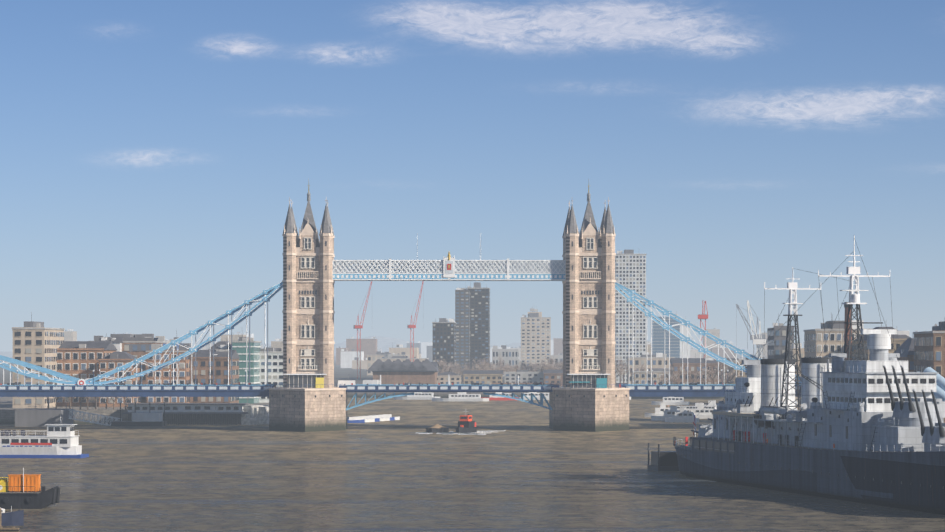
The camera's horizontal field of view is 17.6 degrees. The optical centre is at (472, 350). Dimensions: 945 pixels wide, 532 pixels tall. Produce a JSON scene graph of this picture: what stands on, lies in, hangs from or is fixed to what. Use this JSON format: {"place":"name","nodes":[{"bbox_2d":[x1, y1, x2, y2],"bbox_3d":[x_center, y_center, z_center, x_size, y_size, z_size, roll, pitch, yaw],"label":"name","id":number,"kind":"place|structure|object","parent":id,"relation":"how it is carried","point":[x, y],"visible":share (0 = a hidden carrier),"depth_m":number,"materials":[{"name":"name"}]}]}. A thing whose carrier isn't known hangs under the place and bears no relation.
{"place":"outdoors","nodes":[
{"label":"outdoors","id":0,"kind":"place"},
{"bbox_2d":[0,357,724,424],"bbox_3d":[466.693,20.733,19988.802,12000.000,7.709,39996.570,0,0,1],"label":"banks","id":1,"kind":"object","parent":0,"point":[258,414],"visible":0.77,"depth_m":990.57,"materials":[{"name":"grey stone"}]},
{"bbox_2d":[46,354,745,409],"bbox_3d":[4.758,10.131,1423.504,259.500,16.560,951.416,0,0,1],"label":"bare trees","id":2,"kind":"object","parent":1,"relation":"on","point":[542,366],"visible":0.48,"depth_m":1649.36,"materials":[{"name":"brown plant"}]},
{"bbox_2d":[12,250,944,426],"bbox_3d":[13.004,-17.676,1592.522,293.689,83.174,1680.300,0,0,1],"label":"city","id":3,"kind":"object","parent":1,"relation":"on","point":[464,338],"visible":0.6,"depth_m":1055.51,"materials":[{"name":"grey concrete"}]},
{"bbox_2d":[353,281,766,378],"bbox_3d":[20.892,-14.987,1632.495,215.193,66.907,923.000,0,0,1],"label":"construction cranes","id":4,"kind":"object","parent":1,"relation":"on","point":[759,339],"visible":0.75,"depth_m":1488.99,"materials":[{"name":"red metal"}]},
{"bbox_2d":[0,328,926,368],"bbox_3d":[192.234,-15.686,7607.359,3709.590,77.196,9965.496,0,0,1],"label":"town hills","id":5,"kind":"structure","parent":0,"point":[345,354],"depth_m":4440.95,"materials":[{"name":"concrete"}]},
{"bbox_2d":[0,398,944,531],"bbox_3d":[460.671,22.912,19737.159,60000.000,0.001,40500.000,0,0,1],"label":"water","id":6,"kind":"structure","parent":0,"point":[494,493],"depth_m":526.15,"materials":[{"name":"brown liquid"}]},
{"bbox_2d":[268,187,346,431],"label":"tower","id":7,"kind":"structure","parent":6,"relation":"in","point":[299,401],"depth_m":882.92,"materials":[{"name":"stone"}]},
{"bbox_2d":[0,282,282,396],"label":"side span","id":8,"kind":"object","parent":7,"relation":"attached to","point":[84,388],"visible":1,"depth_m":882.72,"materials":[{"name":"blue metal"}]},
{"bbox_2d":[339,375,559,409],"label":"bascules","id":9,"kind":"object","parent":7,"relation":"attached to","point":[448,387],"visible":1,"depth_m":884.42,"materials":[{"name":"blue metal"}]},
{"bbox_2d":[0,392,716,531],"bbox_3d":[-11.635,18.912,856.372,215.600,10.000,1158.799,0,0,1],"label":"boats","id":10,"kind":"object","parent":6,"relation":"on","point":[23,491],"visible":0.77,"depth_m":650.79,"materials":[{"name":"white metal"}]},
{"bbox_2d":[59,441,792,531],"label":"water slicks","id":11,"kind":"object","parent":6,"relation":"on","point":[389,528],"visible":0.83,"depth_m":542.42,"materials":[{"name":"liquid"}]},
{"bbox_2d":[549,185,629,431],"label":"tower","id":12,"kind":"structure","parent":6,"relation":"in","point":[589,311],"depth_m":884.58,"materials":[{"name":"stone"}]},
{"bbox_2d":[333,252,565,280],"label":"walkways","id":13,"kind":"structure","parent":12,"relation":"on","point":[448,268],"depth_m":886.93,"materials":[{"name":"metal"}]},
{"bbox_2d":[316,378,606,387],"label":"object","id":14,"kind":"object","parent":12,"relation":"on","point":[600,382],"visible":0.83,"depth_m":880.49,"materials":[{"name":"yellow"}]},
{"bbox_2d":[615,282,936,396],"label":"side span","id":15,"kind":"object","parent":12,"relation":"attached to","point":[677,390],"visible":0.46,"depth_m":885.87,"materials":[{"name":"blue metal"}]},
{"bbox_2d":[0,369,795,387],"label":"vehicles","id":16,"kind":"object","parent":15,"relation":"on","point":[347,382],"visible":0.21,"depth_m":888.97,"materials":[{"name":"white metal"}]},
{"bbox_2d":[647,235,944,514],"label":"warship","id":17,"kind":"object","parent":6,"relation":"on","point":[870,431],"visible":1,"depth_m":480.98,"materials":[{"name":"grey metal"}]},
{"bbox_2d":[923,367,944,400],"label":"glass building","id":18,"kind":"structure","parent":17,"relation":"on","point":[939,393],"depth_m":506.97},
{"bbox_2d":[0,0,944,351],"label":"sky","id":19,"kind":"structure","parent":0,"point":[154,153],"materials":[{"name":"blue"}]}
]}

